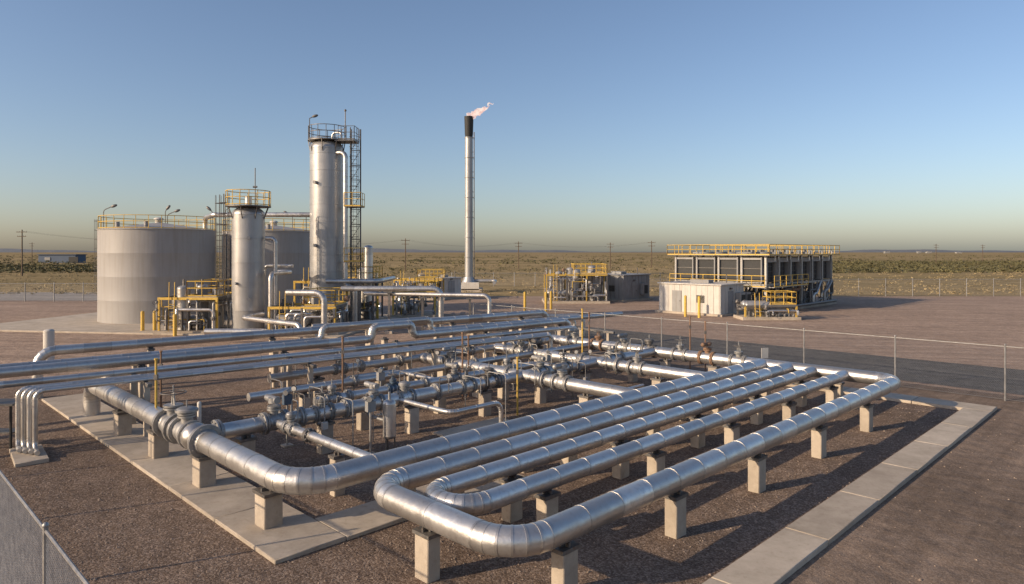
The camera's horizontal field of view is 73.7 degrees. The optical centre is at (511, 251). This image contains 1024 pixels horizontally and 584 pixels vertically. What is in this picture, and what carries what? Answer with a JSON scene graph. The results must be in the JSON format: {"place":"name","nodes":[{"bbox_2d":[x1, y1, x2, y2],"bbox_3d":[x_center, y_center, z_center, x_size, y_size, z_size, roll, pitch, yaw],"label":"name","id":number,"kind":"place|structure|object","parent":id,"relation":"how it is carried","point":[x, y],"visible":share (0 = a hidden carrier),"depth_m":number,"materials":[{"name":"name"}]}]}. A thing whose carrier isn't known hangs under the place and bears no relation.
{"place":"outdoors","nodes":[
{"label":"outdoors","id":0,"kind":"place"},
{"bbox_2d":[0,292,96,299],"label":"fence","id":1,"kind":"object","parent":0,"point":[37,296],"depth_m":91.36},
{"bbox_2d":[215,168,270,328],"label":"distillation column","id":2,"kind":"structure","parent":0,"point":[248,258],"depth_m":49.63,"materials":[{"name":"metal"}]},
{"bbox_2d":[0,296,1023,396],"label":"gravel yard","id":3,"kind":"structure","parent":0,"point":[993,320],"depth_m":54.77,"materials":[{"name":"gravel"}]},
{"bbox_2d":[43,329,54,359],"bbox_3d":[-24.900,5.075,36.700,0.520,1.850,0.512,0,0,0],"label":"vent post","id":4,"kind":"object","parent":3,"relation":"on","point":[48,337],"visible":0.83,"depth_m":36.51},
{"bbox_2d":[0,282,220,301],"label":"chain link fence","id":5,"kind":"object","parent":3,"relation":"on","point":[54,283],"visible":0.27,"depth_m":82.00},
{"bbox_2d":[112,409,131,435],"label":"concrete pipe support","id":6,"kind":"object","parent":3,"relation":"on","point":[122,422],"visible":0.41,"depth_m":21.96,"materials":[{"name":"concrete"}]},
{"bbox_2d":[132,365,138,395],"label":"concrete pipe support","id":7,"kind":"object","parent":3,"relation":"on","point":[137,382],"visible":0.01,"depth_m":26.60,"materials":[{"name":"concrete"}]},
{"bbox_2d":[0,311,622,366],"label":"insulated pipe","id":8,"kind":"object","parent":7,"relation":"on","point":[324,328],"visible":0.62,"depth_m":31.87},
{"bbox_2d":[146,429,168,458],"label":"concrete pipe support","id":9,"kind":"object","parent":3,"relation":"on","point":[158,446],"visible":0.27,"depth_m":19.55,"materials":[{"name":"concrete"}]},
{"bbox_2d":[0,312,400,338],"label":"concrete pad","id":10,"kind":"object","parent":3,"relation":"on","point":[84,323],"visible":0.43,"depth_m":53.70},
{"bbox_2d":[94,214,216,323],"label":"storage tank","id":11,"kind":"object","parent":10,"relation":"on","point":[140,267],"visible":0.88,"depth_m":56.20,"materials":[{"name":"metal"}]},
{"bbox_2d":[203,212,309,228],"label":"overhead vapour pipe","id":12,"kind":"object","parent":11,"relation":"attached to","point":[268,214],"visible":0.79,"depth_m":55.24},
{"bbox_2d":[152,279,231,334],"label":"separator skid","id":13,"kind":"object","parent":10,"relation":"on","point":[208,309],"visible":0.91,"depth_m":49.68,"materials":[{"name":"metal"}]},
{"bbox_2d":[216,218,309,316],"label":"storage tank","id":14,"kind":"object","parent":10,"relation":"on","point":[294,245],"visible":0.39,"depth_m":62.88,"materials":[{"name":"metal"}]},
{"bbox_2d":[285,289,327,334],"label":"process pipe","id":15,"kind":"object","parent":10,"relation":"on","point":[321,295],"visible":0.94,"depth_m":47.93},
{"bbox_2d":[268,287,349,334],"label":"pump skid","id":16,"kind":"object","parent":10,"relation":"on","point":[302,316],"visible":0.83,"depth_m":49.48,"materials":[{"name":"metal"}]},
{"bbox_2d":[268,270,291,329],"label":"process pipe","id":17,"kind":"object","parent":16,"relation":"on","point":[272,274],"visible":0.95,"depth_m":49.42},
{"bbox_2d":[265,236,277,325],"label":"overhead vapour pipe","id":18,"kind":"object","parent":17,"relation":"attached to","point":[275,268],"visible":0.98,"depth_m":50.40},
{"bbox_2d":[308,109,364,323],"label":"distillation column","id":19,"kind":"structure","parent":10,"relation":"on","point":[329,207],"depth_m":54.19,"materials":[{"name":"metal"}]},
{"bbox_2d":[293,263,385,321],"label":"reboiler skid","id":20,"kind":"object","parent":10,"relation":"on","point":[378,307],"visible":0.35,"depth_m":57.83,"materials":[{"name":"metal"}]},
{"bbox_2d":[355,284,361,320],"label":"steel pipe support","id":21,"kind":"object","parent":10,"relation":"on","point":[358,303],"visible":0.55,"depth_m":53.42,"materials":[{"name":"metal"}]},
{"bbox_2d":[326,276,395,283],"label":"process pipe","id":22,"kind":"object","parent":21,"relation":"on","point":[349,281],"visible":1,"depth_m":53.31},
{"bbox_2d":[364,245,372,318],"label":"stripper column","id":23,"kind":"structure","parent":10,"relation":"on","point":[368,257],"depth_m":58.17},
{"bbox_2d":[204,328,317,336],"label":"process pipe","id":24,"kind":"object","parent":3,"relation":"on","point":[217,330],"visible":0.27,"depth_m":44.32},
{"bbox_2d":[242,312,302,338],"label":"process pipe","id":25,"kind":"object","parent":3,"relation":"on","point":[254,317],"visible":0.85,"depth_m":44.28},
{"bbox_2d":[328,451,346,496],"bbox_3d":[-4.313,5.510,16.869,0.280,1.140,0.366,0,0,45],"label":"concrete pipe support","id":26,"kind":"object","parent":3,"relation":"on","point":[336,457],"visible":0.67,"depth_m":16.78,"materials":[{"name":"concrete"}]},
{"bbox_2d":[356,412,368,430],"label":"concrete pipe support","id":27,"kind":"object","parent":3,"relation":"on","point":[362,420],"visible":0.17,"depth_m":22.95,"materials":[{"name":"concrete"}]},
{"bbox_2d":[313,361,548,405],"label":"process pipe","id":28,"kind":"object","parent":27,"relation":"on","point":[423,382],"visible":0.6,"depth_m":24.65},
{"bbox_2d":[271,338,642,446],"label":"valves","id":29,"kind":"object","parent":28,"relation":"on","point":[324,425],"visible":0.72,"depth_m":24.96,"materials":[{"name":"metal"}]},
{"bbox_2d":[385,292,392,333],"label":"steel pipe support","id":30,"kind":"object","parent":3,"relation":"on","point":[388,332],"visible":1,"depth_m":49.92,"materials":[{"name":"metal"}]},
{"bbox_2d":[341,286,443,326],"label":"process pipe","id":31,"kind":"object","parent":30,"relation":"on","point":[404,288],"visible":0.83,"depth_m":49.83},
{"bbox_2d":[363,291,491,332],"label":"process pipe","id":32,"kind":"object","parent":30,"relation":"on","point":[480,295],"visible":0.89,"depth_m":49.19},
{"bbox_2d":[403,405,418,433],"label":"concrete pipe support","id":33,"kind":"object","parent":3,"relation":"on","point":[411,419],"visible":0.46,"depth_m":22.53,"materials":[{"name":"concrete"}]},
{"bbox_2d":[390,276,438,317],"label":"heater skid","id":34,"kind":"object","parent":3,"relation":"on","point":[406,307],"visible":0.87,"depth_m":62.20,"materials":[{"name":"metal"}]},
{"bbox_2d":[391,269,445,300],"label":"metering skid","id":35,"kind":"object","parent":3,"relation":"on","point":[397,282],"visible":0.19,"depth_m":84.15,"materials":[{"name":"metal"}]},
{"bbox_2d":[315,474,525,539],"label":"concrete walkway","id":36,"kind":"structure","parent":3,"relation":"on","point":[359,520],"depth_m":15.10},
{"bbox_2d":[412,526,440,583],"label":"concrete pipe support","id":37,"kind":"object","parent":3,"relation":"on","point":[427,556],"visible":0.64,"depth_m":12.42,"materials":[{"name":"concrete"}]},
{"bbox_2d":[437,370,447,376],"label":"concrete pipe support","id":38,"kind":"object","parent":3,"relation":"on","point":[440,373],"visible":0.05,"depth_m":29.78,"materials":[{"name":"concrete"}]},
{"bbox_2d":[420,353,633,396],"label":"process pipe","id":39,"kind":"object","parent":38,"relation":"on","point":[541,379],"visible":0.66,"depth_m":25.33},
{"bbox_2d":[549,362,573,392],"bbox_3d":[1.770,4.590,24.932,0.900,1.040,0.804,0,0,45],"label":"gate valve","id":40,"kind":"object","parent":39,"relation":"attached to","point":[561,371],"visible":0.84,"depth_m":24.86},
{"bbox_2d":[437,271,463,298],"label":"equipment shelter","id":41,"kind":"object","parent":3,"relation":"on","point":[452,284],"visible":0.52,"depth_m":87.03,"materials":[{"name":"metal"}]},
{"bbox_2d":[0,336,958,583],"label":"gravel pad","id":42,"kind":"object","parent":3,"relation":"on","point":[657,556],"visible":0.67,"depth_m":16.38,"materials":[{"name":"gravel"}]},
{"bbox_2d":[0,399,14,448],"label":"steel pipe stand","id":43,"kind":"object","parent":42,"relation":"on","point":[10,430],"visible":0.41,"depth_m":20.69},
{"bbox_2d":[9,444,48,467],"bbox_3d":[-14.096,5.940,19.915,0.800,0.120,1.900,0,0,-40],"label":"concrete pipe base","id":44,"kind":"object","parent":42,"relation":"on","point":[21,459],"visible":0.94,"depth_m":19.46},
{"bbox_2d":[15,332,550,452],"bbox_3d":[-6.241,4.950,27.199,21.953,1.851,0.627,0,0,-40],"label":"bore pipe","id":45,"kind":"object","parent":44,"relation":"on","point":[18,394],"visible":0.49,"depth_m":21.27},
{"bbox_2d":[21,333,551,453],"bbox_3d":[-6.123,4.950,26.997,21.633,1.851,0.627,0,0,-40],"label":"bore pipe","id":46,"kind":"object","parent":44,"relation":"on","point":[24,419],"visible":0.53,"depth_m":21.22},
{"bbox_2d":[26,333,550,454],"bbox_3d":[-6.006,4.950,26.796,21.313,1.851,0.627,0,0,-40],"label":"bore pipe","id":47,"kind":"object","parent":44,"relation":"on","point":[31,393],"visible":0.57,"depth_m":21.32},
{"bbox_2d":[32,334,552,455],"bbox_3d":[-5.888,4.950,26.594,20.993,1.851,0.627,0,0,-40],"label":"bore pipe","id":48,"kind":"object","parent":44,"relation":"on","point":[36,395],"visible":0.98,"depth_m":23.32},
{"bbox_2d":[0,470,89,583],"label":"chain link fence","id":49,"kind":"object","parent":42,"relation":"on","point":[46,537],"visible":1,"depth_m":9.93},
{"bbox_2d":[130,374,151,436],"bbox_3d":[-12.304,5.088,22.600,0.170,1.825,2.600,0,0,-40],"label":"pipe rack frame","id":50,"kind":"object","parent":42,"relation":"on","point":[146,389],"visible":0.28,"depth_m":21.89,"materials":[{"name":"metal"}]},
{"bbox_2d":[42,393,345,564],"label":"concrete walkway","id":51,"kind":"structure","parent":42,"relation":"on","point":[226,502],"depth_m":16.66,"materials":[{"name":"concrete"}]},
{"bbox_2d":[190,454,215,487],"bbox_3d":[-7.814,5.580,17.329,0.586,1.000,0.470,0,0,45],"label":"concrete pipe support","id":52,"kind":"object","parent":51,"relation":"on","point":[203,471],"visible":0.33,"depth_m":17.15,"materials":[{"name":"concrete"}]},
{"bbox_2d":[180,419,225,457],"bbox_3d":[-7.957,4.800,17.671,1.118,0.868,1.206,0,0,-44],"label":"pipe tee","id":53,"kind":"object","parent":52,"relation":"on","point":[216,426],"visible":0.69,"depth_m":17.30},
{"bbox_2d":[252,486,282,529],"bbox_3d":[-5.268,5.580,14.783,0.586,1.000,0.470,0,0,45],"label":"concrete pipe support","id":54,"kind":"object","parent":51,"relation":"on","point":[268,509],"visible":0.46,"depth_m":14.61,"materials":[{"name":"concrete"}]},
{"bbox_2d":[32,310,548,398],"bbox_3d":[-8.535,4.946,37.145,28.914,2.108,0.414,0,0,-40],"label":"insulated pipe","id":55,"kind":"object","parent":42,"relation":"on","point":[45,353],"visible":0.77,"depth_m":32.35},
{"bbox_2d":[286,358,316,405],"bbox_3d":[-8.097,5.088,26.142,0.170,1.825,2.600,0,0,-40],"label":"pipe rack frame","id":56,"kind":"object","parent":42,"relation":"on","point":[310,366],"visible":0.32,"depth_m":25.42,"materials":[{"name":"metal"}]},
{"bbox_2d":[0,325,577,388],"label":"process pipe","id":57,"kind":"object","parent":56,"relation":"on","point":[71,377],"visible":0.87,"depth_m":25.76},
{"bbox_2d":[315,419,334,454],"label":"concrete pipe support","id":58,"kind":"object","parent":42,"relation":"on","point":[321,449],"visible":0.51,"depth_m":20.29,"materials":[{"name":"concrete"}]},
{"bbox_2d":[309,386,336,423],"bbox_3d":[-5.657,4.527,20.334,0.519,1.074,0.810,0,0,45],"label":"gate valve","id":59,"kind":"object","parent":58,"relation":"on","point":[320,402],"visible":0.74,"depth_m":20.26,"materials":[{"name":"metal"}]},
{"bbox_2d":[365,395,375,453],"bbox_3d":[-4.169,5.120,20.105,0.318,1.760,0.329,0,0,-40],"label":"transmitter stand","id":60,"kind":"object","parent":42,"relation":"on","point":[370,405],"visible":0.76,"depth_m":20.09,"materials":[{"name":"metal"}]},
{"bbox_2d":[367,392,395,450],"bbox_3d":[-4.076,5.100,20.810,1.443,1.801,0.394,0,0,40],"label":"filter vessel","id":61,"kind":"object","parent":42,"relation":"on","point":[388,419],"visible":0.88,"depth_m":20.32,"materials":[{"name":"metal"}]},
{"bbox_2d":[407,345,440,381],"bbox_3d":[-3.889,5.088,29.684,0.170,1.825,2.600,0,0,-40],"label":"pipe rack frame","id":62,"kind":"object","parent":42,"relation":"on","point":[433,359],"visible":0.25,"depth_m":28.97,"materials":[{"name":"metal"}]},
{"bbox_2d":[267,337,553,382],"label":"process pipe","id":63,"kind":"object","parent":62,"relation":"on","point":[397,360],"visible":0.6,"depth_m":28.86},
{"bbox_2d":[83,359,766,494],"bbox_3d":[-2.396,5.259,21.545,26.251,1.483,15.077,0,0,0],"label":"insulated pipe","id":64,"kind":"object","parent":42,"relation":"on","point":[267,473],"visible":0.73,"depth_m":16.73,"materials":[{"name":"metal"}]},
{"bbox_2d":[152,385,193,443],"bbox_3d":[-9.369,4.454,18.884,0.824,1.528,1.110,0,0,-45],"label":"gate valve","id":65,"kind":"object","parent":64,"relation":"attached to","point":[159,428],"visible":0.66,"depth_m":18.81,"materials":[{"name":"metal"}]},
{"bbox_2d":[167,400,202,448],"bbox_3d":[-8.662,4.558,18.177,1.020,1.228,0.733,0,0,45],"label":"gate valve","id":66,"kind":"object","parent":64,"relation":"attached to","point":[186,414],"visible":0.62,"depth_m":18.03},
{"bbox_2d":[274,419,371,457],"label":"process pipe","id":67,"kind":"object","parent":64,"relation":"on","point":[308,435],"visible":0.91,"depth_m":17.14,"materials":[{"name":"metal"}]},
{"bbox_2d":[280,405,301,436],"bbox_3d":[-6.010,4.579,18.566,0.660,0.814,0.366,0,0,45],"label":"gate valve","id":68,"kind":"object","parent":67,"relation":"attached to","point":[289,424],"visible":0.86,"depth_m":18.47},
{"bbox_2d":[223,348,654,437],"bbox_3d":[-0.707,4.800,25.284,0.580,0.589,21.000,0,0,45],"label":"process pipe","id":69,"kind":"object","parent":64,"relation":"on","point":[343,407],"visible":0.62,"depth_m":22.60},
{"bbox_2d":[258,394,288,434],"bbox_3d":[-6.786,4.590,19.342,0.900,1.040,0.804,0,0,-45],"label":"gate valve","id":70,"kind":"object","parent":69,"relation":"attached to","point":[274,408],"visible":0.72,"depth_m":19.12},
{"bbox_2d":[399,398,502,421],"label":"drain pipe","id":71,"kind":"object","parent":42,"relation":"on","point":[452,411],"visible":0.95,"depth_m":21.13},
{"bbox_2d":[433,417,508,436],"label":"pipe","id":72,"kind":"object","parent":42,"relation":"on","point":[462,428],"visible":0.42,"depth_m":23.00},
{"bbox_2d":[2,361,1023,583],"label":"gravel stones","id":73,"kind":"object","parent":42,"relation":"on","point":[94,579],"visible":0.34,"depth_m":16.82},
{"bbox_2d":[689,414,704,447],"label":"concrete pipe support","id":74,"kind":"object","parent":42,"relation":"on","point":[697,441],"visible":0.52,"depth_m":20.90,"materials":[{"name":"concrete"}]},
{"bbox_2d":[477,389,492,416],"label":"concrete pipe support","id":75,"kind":"object","parent":3,"relation":"on","point":[485,397],"visible":0.72,"depth_m":24.87,"materials":[{"name":"concrete"}]},
{"bbox_2d":[482,332,488,357],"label":"concrete pipe support","id":76,"kind":"object","parent":3,"relation":"on","point":[486,354],"visible":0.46,"depth_m":36.38,"materials":[{"name":"concrete"}]},
{"bbox_2d":[0,318,571,378],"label":"insulated pipe","id":77,"kind":"object","parent":76,"relation":"on","point":[62,367],"visible":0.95,"depth_m":28.48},
{"bbox_2d":[499,474,523,522],"bbox_3d":[0.000,5.540,15.313,0.336,1.080,0.488,0,0,45],"label":"concrete pipe support","id":78,"kind":"object","parent":3,"relation":"on","point":[512,512],"visible":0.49,"depth_m":15.20,"materials":[{"name":"concrete"}]},
{"bbox_2d":[534,489,560,521],"bbox_3d":[0.743,5.540,14.359,0.336,1.080,0.488,0,0,45],"label":"concrete pipe support","id":79,"kind":"object","parent":3,"relation":"on","point":[546,504],"visible":0.56,"depth_m":14.24,"materials":[{"name":"concrete"}]},
{"bbox_2d":[551,540,580,583],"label":"concrete pipe support","id":80,"kind":"object","parent":3,"relation":"on","point":[564,563],"visible":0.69,"depth_m":11.80,"materials":[{"name":"concrete"}]},
{"bbox_2d":[542,262,609,303],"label":"compressor skid","id":81,"kind":"object","parent":3,"relation":"on","point":[571,288],"visible":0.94,"depth_m":80.11,"materials":[{"name":"metal"}]},
{"bbox_2d":[610,439,630,478],"bbox_3d":[2.899,5.540,18.212,0.336,1.080,0.488,0,0,45],"label":"concrete pipe support","id":82,"kind":"object","parent":3,"relation":"on","point":[620,471],"visible":0.52,"depth_m":18.08,"materials":[{"name":"concrete"}]},
{"bbox_2d":[595,268,652,301],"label":"equipment shelter","id":83,"kind":"object","parent":3,"relation":"on","point":[623,286],"visible":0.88,"depth_m":83.35,"materials":[{"name":"metal"}]},
{"bbox_2d":[645,449,666,475],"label":"concrete pipe support","id":84,"kind":"object","parent":3,"relation":"on","point":[655,461],"visible":0.54,"depth_m":17.13,"materials":[{"name":"concrete"}]},
{"bbox_2d":[650,376,664,384],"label":"concrete pipe support","id":85,"kind":"object","parent":3,"relation":"on","point":[656,380],"visible":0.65,"depth_m":27.39,"materials":[{"name":"concrete"}]},
{"bbox_2d":[494,343,703,378],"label":"process pipe","id":86,"kind":"object","parent":85,"relation":"on","point":[617,365],"visible":0.69,"depth_m":28.61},
{"bbox_2d":[625,346,647,376],"bbox_3d":[5.162,4.505,28.183,0.900,1.210,0.611,0,0,45],"label":"gate valve","id":87,"kind":"object","parent":86,"relation":"attached to","point":[636,359],"visible":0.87,"depth_m":28.07,"materials":[{"name":"metal"}]},
{"bbox_2d":[665,490,688,538],"bbox_3d":[3.465,5.565,14.465,0.336,1.030,0.488,0,0,45],"label":"concrete pipe support","id":88,"kind":"object","parent":3,"relation":"on","point":[675,515],"visible":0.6,"depth_m":14.32,"materials":[{"name":"concrete"}]},
{"bbox_2d":[723,422,740,444],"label":"concrete pipe support","id":89,"kind":"object","parent":3,"relation":"on","point":[732,431],"visible":0.56,"depth_m":19.97,"materials":[{"name":"concrete"}]},
{"bbox_2d":[748,453,767,493],"bbox_3d":[6.152,5.565,17.152,0.336,1.030,0.488,0,0,45],"label":"concrete pipe support","id":90,"kind":"object","parent":3,"relation":"on","point":[757,473],"visible":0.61,"depth_m":17.02,"materials":[{"name":"concrete"}]},
{"bbox_2d":[733,290,800,319],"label":"valve skid","id":91,"kind":"object","parent":3,"relation":"on","point":[754,310],"visible":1,"depth_m":60.05,"materials":[{"name":"metal"}]},
{"bbox_2d":[811,425,827,458],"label":"concrete pipe support","id":92,"kind":"object","parent":3,"relation":"on","point":[818,441],"visible":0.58,"depth_m":19.84,"materials":[{"name":"concrete"}]},
{"bbox_2d":[860,403,873,431],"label":"concrete pipe support","id":93,"kind":"object","parent":3,"relation":"on","point":[866,417],"visible":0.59,"depth_m":22.74,"materials":[{"name":"concrete"}]},
{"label":"concrete pipe support","id":94,"kind":"object","parent":3,"relation":"on","visible":0},
{"bbox_2d":[247,342,592,400],"bbox_3d":[-2.298,4.800,28.925,0.427,0.434,18.100,0,0,45],"label":"process pipe","id":95,"kind":"object","parent":94,"relation":"on","point":[353,380],"visible":0.72,"depth_m":26.30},
{"bbox_2d":[0,252,1023,295],"bbox_3d":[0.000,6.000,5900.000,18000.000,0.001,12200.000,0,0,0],"label":"ground","id":96,"kind":"structure","parent":0,"point":[508,284],"depth_m":197.47,"materials":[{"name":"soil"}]},
{"bbox_2d":[0,262,96,272],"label":"scrub brush","id":97,"kind":"object","parent":96,"relation":"on","point":[32,268],"visible":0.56,"depth_m":222.84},
{"bbox_2d":[37,254,86,262],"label":"farm shed","id":98,"kind":"structure","parent":96,"relation":"on","point":[69,258],"depth_m":367.50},
{"bbox_2d":[217,264,674,277],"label":"scrub brush","id":99,"kind":"object","parent":96,"relation":"on","point":[446,267],"visible":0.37,"depth_m":218.29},
{"bbox_2d":[461,116,496,291],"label":"flare stack","id":100,"kind":"object","parent":96,"relation":"on","point":[470,282],"visible":1,"depth_m":102.47,"materials":[{"name":"metal"}]},
{"bbox_2d":[0,254,1023,263],"bbox_3d":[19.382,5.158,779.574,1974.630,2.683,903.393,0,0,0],"label":"scrub brush","id":101,"kind":"object","parent":96,"relation":"on","point":[554,259],"visible":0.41,"depth_m":439.22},
{"bbox_2d":[649,278,1023,295],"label":"chain link fence","id":102,"kind":"object","parent":96,"relation":"on","point":[918,286],"visible":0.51,"depth_m":92.00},
{"bbox_2d":[832,259,1023,272],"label":"scrub brush","id":103,"kind":"object","parent":96,"relation":"on","point":[857,266],"visible":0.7,"depth_m":238.80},
{"bbox_2d":[0,248,1023,251],"bbox_3d":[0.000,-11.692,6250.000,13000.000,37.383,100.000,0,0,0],"label":"hills","id":104,"kind":"structure","parent":0,"point":[355,250],"depth_m":6264.05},
{"bbox_2d":[0,0,1023,251],"label":"sky","id":105,"kind":"structure","parent":0,"point":[849,124],"materials":[{"name":"blue"}]},
{"bbox_2d":[425,367,848,515],"bbox_3d":[5.495,4.800,19.960,19.758,0.414,1.616,0,0,-45],"label":"insulated pipe loop","id":106,"kind":"object","parent":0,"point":[447,489],"visible":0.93,"depth_m":16.45,"materials":[{"name":"metal"}]},
{"bbox_2d":[373,335,900,557],"bbox_3d":[5.745,4.800,24.380,17.081,0.514,26.623,0,0,0],"label":"insulated pipe loop","id":107,"kind":"object","parent":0,"point":[393,493],"visible":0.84,"depth_m":15.07,"materials":[{"name":"metal"}]},
{"bbox_2d":[659,284,743,313],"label":"walls","id":108,"kind":"structure","parent":0,"point":[715,300],"depth_m":64.99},
{"bbox_2d":[418,329,996,404],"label":"dirt track","id":109,"kind":"structure","parent":0,"point":[937,394],"depth_m":29.91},
{"bbox_2d":[473,302,1023,401],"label":"chain link fence","id":110,"kind":"object","parent":109,"relation":"on","point":[894,360],"visible":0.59,"depth_m":32.06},
{"bbox_2d":[787,381,996,413],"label":"concrete kerb","id":111,"kind":"structure","parent":109,"relation":"on","point":[934,402],"depth_m":26.76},
{"bbox_2d":[667,244,839,310],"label":"air cooler bank","id":112,"kind":"structure","parent":0,"point":[750,267],"depth_m":71.48,"materials":[{"name":"metal"}]},
{"bbox_2d":[494,325,1023,394],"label":"asphalt road","id":113,"kind":"structure","parent":0,"point":[939,370],"depth_m":36.91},
{"bbox_2d":[781,394,1023,583],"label":"dirt track","id":114,"kind":"structure","parent":0,"point":[956,545],"depth_m":14.89,"materials":[{"name":"soil"}]},
{"bbox_2d":[702,408,990,583],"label":"concrete kerb","id":115,"kind":"structure","parent":114,"relation":"on","point":[782,555],"depth_m":15.43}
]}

